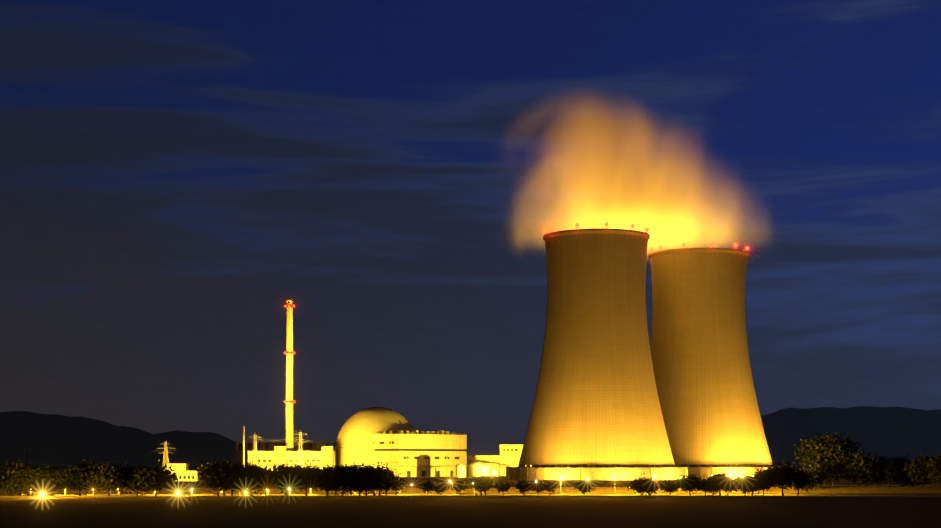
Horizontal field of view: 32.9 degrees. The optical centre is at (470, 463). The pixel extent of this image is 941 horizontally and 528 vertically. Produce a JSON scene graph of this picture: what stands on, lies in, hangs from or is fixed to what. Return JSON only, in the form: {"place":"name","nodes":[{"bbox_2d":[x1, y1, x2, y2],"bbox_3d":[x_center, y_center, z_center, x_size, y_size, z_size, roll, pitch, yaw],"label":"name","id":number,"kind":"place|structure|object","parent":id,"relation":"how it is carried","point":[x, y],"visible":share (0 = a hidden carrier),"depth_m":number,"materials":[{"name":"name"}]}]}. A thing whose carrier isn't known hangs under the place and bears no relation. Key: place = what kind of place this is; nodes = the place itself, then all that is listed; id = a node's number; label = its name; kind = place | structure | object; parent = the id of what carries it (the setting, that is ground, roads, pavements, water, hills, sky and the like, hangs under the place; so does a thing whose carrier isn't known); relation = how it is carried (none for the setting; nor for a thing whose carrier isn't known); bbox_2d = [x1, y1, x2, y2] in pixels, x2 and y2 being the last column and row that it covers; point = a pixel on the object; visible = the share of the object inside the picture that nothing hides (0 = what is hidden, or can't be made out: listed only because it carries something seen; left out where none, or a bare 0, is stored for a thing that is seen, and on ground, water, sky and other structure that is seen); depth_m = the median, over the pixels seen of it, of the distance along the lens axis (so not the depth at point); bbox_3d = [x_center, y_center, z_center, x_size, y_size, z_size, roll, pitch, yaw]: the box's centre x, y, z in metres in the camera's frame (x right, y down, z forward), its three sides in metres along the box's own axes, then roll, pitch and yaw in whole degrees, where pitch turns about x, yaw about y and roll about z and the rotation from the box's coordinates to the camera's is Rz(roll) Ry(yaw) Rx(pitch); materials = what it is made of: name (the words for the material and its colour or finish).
{"place":"outdoors","nodes":[
{"label":"outdoors","id":0,"kind":"place"},
{"bbox_2d":[0,467,940,527],"bbox_3d":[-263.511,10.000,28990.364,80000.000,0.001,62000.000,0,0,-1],"label":"ground","id":1,"kind":"structure","parent":0,"point":[470,512],"depth_m":337.00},
{"bbox_2d":[0,460,38,495],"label":"tree","id":2,"kind":"object","parent":1,"relation":"on","point":[8,480],"visible":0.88,"depth_m":480.40,"materials":[{"name":"green plant"}]},
{"bbox_2d":[13,462,48,495],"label":"tree","id":3,"kind":"object","parent":1,"relation":"on","point":[34,477],"visible":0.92,"depth_m":481.88,"materials":[{"name":"green plant"}]},
{"bbox_2d":[32,465,61,495],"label":"tree","id":4,"kind":"object","parent":1,"relation":"on","point":[46,487],"visible":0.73,"depth_m":485.28,"materials":[{"name":"green plant"}]},
{"bbox_2d":[46,465,66,495],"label":"tree","id":5,"kind":"object","parent":1,"relation":"on","point":[59,487],"visible":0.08,"depth_m":492.05,"materials":[{"name":"green plant"}]},
{"bbox_2d":[51,459,99,495],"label":"tree","id":6,"kind":"object","parent":1,"relation":"on","point":[76,476],"visible":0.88,"depth_m":479.96,"materials":[{"name":"green plant"}]},
{"bbox_2d":[70,459,99,494],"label":"tree","id":7,"kind":"object","parent":1,"relation":"on","point":[91,489],"visible":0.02,"depth_m":498.85,"materials":[{"name":"green plant"}]},
{"bbox_2d":[88,457,131,495],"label":"tree","id":8,"kind":"object","parent":1,"relation":"on","point":[107,476],"visible":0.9,"depth_m":480.35,"materials":[{"name":"green plant"}]},
{"bbox_2d":[119,463,147,495],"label":"tree","id":9,"kind":"object","parent":1,"relation":"on","point":[130,484],"visible":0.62,"depth_m":482.11,"materials":[{"name":"green plant"}]},
{"bbox_2d":[134,460,178,495],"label":"tree","id":10,"kind":"object","parent":1,"relation":"on","point":[156,479],"visible":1,"depth_m":477.66,"materials":[{"name":"green plant"}]},
{"bbox_2d":[156,442,174,470],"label":"pylon","id":11,"kind":"object","parent":1,"relation":"on","point":[165,449],"visible":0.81,"depth_m":2087.12,"materials":[{"name":"metal"}]},
{"bbox_2d":[166,463,200,480],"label":"building","id":12,"kind":"structure","parent":1,"relation":"on","point":[183,472],"depth_m":890.16,"materials":[{"name":"beige concrete"}]},
{"bbox_2d":[194,455,237,495],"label":"tree","id":13,"kind":"object","parent":1,"relation":"on","point":[213,475],"visible":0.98,"depth_m":481.46,"materials":[{"name":"green plant"}]},
{"bbox_2d":[209,464,244,495],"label":"tree","id":14,"kind":"object","parent":1,"relation":"on","point":[224,490],"depth_m":488.90,"materials":[{"name":"green plant"}]},
{"bbox_2d":[223,460,247,495],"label":"tree","id":15,"kind":"object","parent":1,"relation":"on","point":[235,482],"visible":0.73,"depth_m":483.03,"materials":[{"name":"green plant"}]},
{"bbox_2d":[243,426,244,467],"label":"pole","id":16,"kind":"object","parent":1,"relation":"on","point":[244,445],"visible":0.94,"depth_m":1169.60,"materials":[{"name":"metal"}]},
{"bbox_2d":[230,462,269,495],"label":"tree","id":17,"kind":"object","parent":1,"relation":"on","point":[252,480],"visible":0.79,"depth_m":484.30,"materials":[{"name":"green plant"}]},
{"bbox_2d":[249,435,261,465],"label":"transmission tower","id":18,"kind":"structure","parent":1,"relation":"on","point":[255,438],"depth_m":1129.25,"materials":[{"name":"metal"}]},
{"bbox_2d":[254,463,272,494],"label":"tree","id":19,"kind":"object","parent":1,"relation":"on","point":[267,471],"visible":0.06,"depth_m":498.94,"materials":[{"name":"green plant"}]},
{"bbox_2d":[262,468,273,494],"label":"tree","id":20,"kind":"object","parent":1,"relation":"on","point":[269,488],"visible":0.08,"depth_m":503.58,"materials":[{"name":"green plant"}]},
{"bbox_2d":[258,463,303,495],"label":"tree","id":21,"kind":"object","parent":1,"relation":"on","point":[282,477],"visible":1,"depth_m":477.53,"materials":[{"name":"green plant"}]},
{"bbox_2d":[235,442,335,465],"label":"turbine hall","id":22,"kind":"structure","parent":1,"relation":"on","point":[307,446],"depth_m":1280.06,"materials":[{"name":"concrete"}]},
{"bbox_2d":[284,300,295,450],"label":"vent stack","id":23,"kind":"object","parent":1,"relation":"on","point":[289,352],"visible":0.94,"depth_m":1188.07,"materials":[{"name":"concrete"}]},
{"bbox_2d":[248,446,336,469],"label":"switchgear building","id":24,"kind":"structure","parent":1,"relation":"on","point":[281,455],"depth_m":1175.19,"materials":[{"name":"beige concrete"}]},
{"bbox_2d":[291,430,309,466],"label":"transmission tower","id":25,"kind":"structure","parent":1,"relation":"on","point":[299,439],"depth_m":1129.55,"materials":[{"name":"metal"}]},
{"bbox_2d":[7,430,306,460],"bbox_3d":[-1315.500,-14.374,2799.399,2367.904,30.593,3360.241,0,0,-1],"label":"power lines","id":26,"kind":"object","parent":25,"relation":"attached to","point":[158,452],"visible":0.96,"depth_m":2173.89,"materials":[{"name":"metal"}]},
{"bbox_2d":[293,462,320,495],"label":"tree","id":27,"kind":"object","parent":1,"relation":"on","point":[306,475],"visible":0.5,"depth_m":479.70,"materials":[{"name":"green plant"}]},
{"bbox_2d":[307,465,348,495],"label":"tree","id":28,"kind":"object","parent":1,"relation":"on","point":[327,479],"visible":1,"depth_m":478.19,"materials":[{"name":"green plant"}]},
{"bbox_2d":[331,464,356,495],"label":"tree","id":29,"kind":"object","parent":1,"relation":"on","point":[343,468],"visible":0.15,"depth_m":485.74,"materials":[{"name":"green plant"}]},
{"bbox_2d":[340,462,368,495],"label":"tree","id":30,"kind":"object","parent":1,"relation":"on","point":[353,483],"visible":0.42,"depth_m":483.82,"materials":[{"name":"green plant"}]},
{"bbox_2d":[354,462,394,495],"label":"tree","id":31,"kind":"object","parent":1,"relation":"on","point":[373,478],"visible":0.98,"depth_m":477.45,"materials":[{"name":"green plant"}]},
{"bbox_2d":[336,407,413,467],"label":"reactor dome","id":32,"kind":"structure","parent":1,"relation":"on","point":[354,442],"depth_m":1183.28,"materials":[{"name":"yellow concrete"}]},
{"bbox_2d":[369,462,401,495],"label":"tree","id":33,"kind":"object","parent":1,"relation":"on","point":[390,472],"visible":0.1,"depth_m":490.56,"materials":[{"name":"green plant"}]},
{"bbox_2d":[267,463,506,476],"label":"industrial building","id":34,"kind":"structure","parent":1,"relation":"on","point":[476,469],"depth_m":1227.23,"materials":[{"name":"paint"}]},
{"bbox_2d":[383,469,402,494],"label":"tree","id":35,"kind":"object","parent":1,"relation":"on","point":[394,484],"visible":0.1,"depth_m":497.27,"materials":[{"name":"green plant"}]},
{"bbox_2d":[392,474,406,494],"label":"tree","id":36,"kind":"object","parent":1,"relation":"on","point":[400,487],"visible":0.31,"depth_m":505.37,"materials":[{"name":"green plant"}]},
{"bbox_2d":[371,430,466,476],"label":"power plant building","id":37,"kind":"structure","parent":1,"relation":"on","point":[415,453],"depth_m":1173.66,"materials":[{"name":"yellow concrete"}]},
{"bbox_2d":[416,478,437,494],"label":"tree","id":38,"kind":"object","parent":1,"relation":"on","point":[426,487],"visible":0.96,"depth_m":498.38,"materials":[{"name":"green plant"}]},
{"bbox_2d":[434,479,449,494],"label":"tree","id":39,"kind":"object","parent":1,"relation":"on","point":[441,488],"visible":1,"depth_m":498.47,"materials":[{"name":"green plant"}]},
{"bbox_2d":[449,478,468,494],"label":"tree","id":40,"kind":"object","parent":1,"relation":"on","point":[461,485],"visible":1,"depth_m":504.94,"materials":[{"name":"green plant"}]},
{"bbox_2d":[0,487,940,492],"bbox_3d":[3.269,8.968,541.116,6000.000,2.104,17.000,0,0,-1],"label":"flood dike","id":41,"kind":"structure","parent":1,"relation":"on","point":[772,490],"depth_m":535.37,"materials":[{"name":"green plant"}]},
{"bbox_2d":[465,475,492,494],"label":"tree","id":42,"kind":"object","parent":1,"relation":"on","point":[477,484],"visible":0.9,"depth_m":493.68,"materials":[{"name":"green plant"}]},
{"bbox_2d":[477,475,493,494],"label":"tree","id":43,"kind":"object","parent":1,"relation":"on","point":[492,482],"visible":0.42,"depth_m":494.37,"materials":[{"name":"green plant"}]},
{"bbox_2d":[493,480,512,495],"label":"tree","id":44,"kind":"object","parent":1,"relation":"on","point":[504,486],"visible":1,"depth_m":488.94,"materials":[{"name":"green plant"}]},
{"bbox_2d":[512,478,534,495],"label":"tree","id":45,"kind":"object","parent":1,"relation":"on","point":[524,486],"visible":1,"depth_m":487.28,"materials":[{"name":"green plant"}]},
{"bbox_2d":[531,479,547,494],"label":"tree","id":46,"kind":"object","parent":1,"relation":"on","point":[537,487],"visible":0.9,"depth_m":499.74,"materials":[{"name":"green plant"}]},
{"bbox_2d":[545,481,558,494],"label":"tree","id":47,"kind":"object","parent":1,"relation":"on","point":[551,487],"visible":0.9,"depth_m":504.22,"materials":[{"name":"green plant"}]},
{"bbox_2d":[574,479,595,494],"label":"tree","id":48,"kind":"object","parent":1,"relation":"on","point":[583,487],"visible":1,"depth_m":499.15,"materials":[{"name":"green plant"}]},
{"bbox_2d":[506,228,687,479],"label":"cooling tower","id":49,"kind":"structure","parent":1,"relation":"on","point":[596,400],"depth_m":961.85,"materials":[{"name":"concrete"}]},
{"bbox_2d":[544,222,648,233],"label":"warning lights","id":50,"kind":"object","parent":49,"relation":"on","point":[606,224],"depth_m":974.74,"materials":[{"name":"paint"}]},
{"bbox_2d":[627,473,655,494],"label":"tree","id":51,"kind":"object","parent":1,"relation":"on","point":[640,485],"visible":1,"depth_m":492.69,"materials":[{"name":"green plant"}]},
{"bbox_2d":[639,481,660,494],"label":"tree","id":52,"kind":"object","parent":1,"relation":"on","point":[656,488],"visible":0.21,"depth_m":506.26,"materials":[{"name":"green plant"}]},
{"bbox_2d":[658,479,679,494],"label":"tree","id":53,"kind":"object","parent":1,"relation":"on","point":[670,487],"visible":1,"depth_m":497.59,"materials":[{"name":"green plant"}]},
{"bbox_2d":[674,473,704,495],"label":"tree","id":54,"kind":"object","parent":1,"relation":"on","point":[689,483],"visible":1,"depth_m":487.30,"materials":[{"name":"green plant"}]},
{"bbox_2d":[627,248,772,478],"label":"cooling tower","id":55,"kind":"structure","parent":1,"relation":"on","point":[700,358],"depth_m":1046.87,"materials":[{"name":"concrete"}]},
{"bbox_2d":[650,242,748,252],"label":"warning lights","id":56,"kind":"object","parent":55,"relation":"on","point":[711,244],"depth_m":1059.11,"materials":[{"name":"paint"}]},
{"bbox_2d":[696,477,716,495],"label":"tree","id":57,"kind":"object","parent":1,"relation":"on","point":[707,485],"visible":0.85,"depth_m":488.91,"materials":[{"name":"green plant"}]},
{"bbox_2d":[705,469,731,495],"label":"tree","id":58,"kind":"object","parent":1,"relation":"on","point":[720,480],"visible":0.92,"depth_m":489.93,"materials":[{"name":"green plant"}]},
{"bbox_2d":[723,476,736,494],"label":"tree","id":59,"kind":"object","parent":1,"relation":"on","point":[731,488],"visible":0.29,"depth_m":496.20,"materials":[{"name":"green plant"}]},
{"bbox_2d":[729,471,760,495],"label":"tree","id":60,"kind":"object","parent":1,"relation":"on","point":[744,484],"visible":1,"depth_m":487.04,"materials":[{"name":"green plant"}]},
{"bbox_2d":[750,477,761,495],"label":"tree","id":61,"kind":"object","parent":1,"relation":"on","point":[755,490],"visible":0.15,"depth_m":492.44,"materials":[{"name":"green plant"}]},
{"bbox_2d":[749,467,777,495],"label":"tree","id":62,"kind":"object","parent":1,"relation":"on","point":[764,482],"visible":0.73,"depth_m":492.41,"materials":[{"name":"green plant"}]},
{"bbox_2d":[766,459,802,495],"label":"tree","id":63,"kind":"object","parent":1,"relation":"on","point":[784,474],"visible":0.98,"depth_m":491.58,"materials":[{"name":"green plant"}]},
{"bbox_2d":[791,467,814,494],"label":"tree","id":64,"kind":"object","parent":1,"relation":"on","point":[804,480],"visible":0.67,"depth_m":496.66,"materials":[{"name":"green plant"}]},
{"bbox_2d":[796,475,817,493],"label":"tree","id":65,"kind":"object","parent":1,"relation":"on","point":[815,482],"visible":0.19,"depth_m":512.65,"materials":[{"name":"green plant"}]},
{"bbox_2d":[804,468,818,492],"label":"tree","id":66,"kind":"object","parent":1,"relation":"on","point":[816,477],"visible":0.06,"depth_m":533.62,"materials":[{"name":"green plant"}]},
{"bbox_2d":[805,463,829,488],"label":"tree","id":67,"kind":"object","parent":1,"relation":"on","point":[821,474],"visible":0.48,"depth_m":537.06,"materials":[{"name":"green plant"}]},
{"bbox_2d":[792,431,864,486],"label":"tree","id":68,"kind":"object","parent":1,"relation":"on","point":[832,454],"visible":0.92,"depth_m":548.17,"materials":[{"name":"green plant"}]},
{"bbox_2d":[839,449,883,486],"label":"tree","id":69,"kind":"object","parent":1,"relation":"on","point":[862,468],"visible":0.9,"depth_m":545.07,"materials":[{"name":"green plant"}]},
{"bbox_2d":[865,452,888,486],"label":"tree","id":70,"kind":"object","parent":1,"relation":"on","point":[881,460],"visible":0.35,"depth_m":553.66,"materials":[{"name":"green plant"}]},
{"bbox_2d":[890,454,912,486],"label":"tree","id":71,"kind":"object","parent":1,"relation":"on","point":[901,479],"visible":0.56,"depth_m":554.28,"materials":[{"name":"green plant"}]},
{"bbox_2d":[907,480,927,486],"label":"tree","id":72,"kind":"object","parent":1,"relation":"on","point":[912,484],"visible":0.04,"depth_m":563.61,"materials":[{"name":"green plant"}]},
{"bbox_2d":[902,451,937,486],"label":"tree","id":73,"kind":"object","parent":1,"relation":"on","point":[914,471],"visible":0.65,"depth_m":543.15,"materials":[{"name":"green plant"}]},
{"bbox_2d":[921,453,940,486],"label":"tree","id":74,"kind":"object","parent":1,"relation":"on","point":[933,469],"visible":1,"depth_m":535.44,"materials":[{"name":"green plant"}]},
{"bbox_2d":[0,406,940,466],"bbox_3d":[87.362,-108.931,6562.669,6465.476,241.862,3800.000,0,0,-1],"label":"hills","id":75,"kind":"structure","parent":0,"point":[890,432],"depth_m":5343.46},
{"bbox_2d":[0,496,940,496],"bbox_3d":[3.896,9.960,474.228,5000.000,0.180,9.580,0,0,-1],"label":"road","id":76,"kind":"structure","parent":0,"point":[470,496],"depth_m":476.58,"materials":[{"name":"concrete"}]},
{"bbox_2d":[0,486,940,487],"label":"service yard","id":77,"kind":"structure","parent":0,"point":[629,486],"depth_m":685.20,"materials":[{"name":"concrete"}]},
{"bbox_2d":[0,0,940,454],"label":"sky","id":78,"kind":"structure","parent":0,"point":[174,174],"materials":[{"name":"blue"}]},
{"bbox_2d":[467,444,531,475],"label":"workshop building","id":79,"kind":"structure","parent":0,"point":[509,455],"depth_m":1287.98,"materials":[{"name":"beige concrete"}]},
{"bbox_2d":[173,479,937,485],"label":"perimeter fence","id":80,"kind":"object","parent":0,"point":[597,485],"visible":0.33,"depth_m":697.01,"materials":[{"name":"metal"}]}
]}

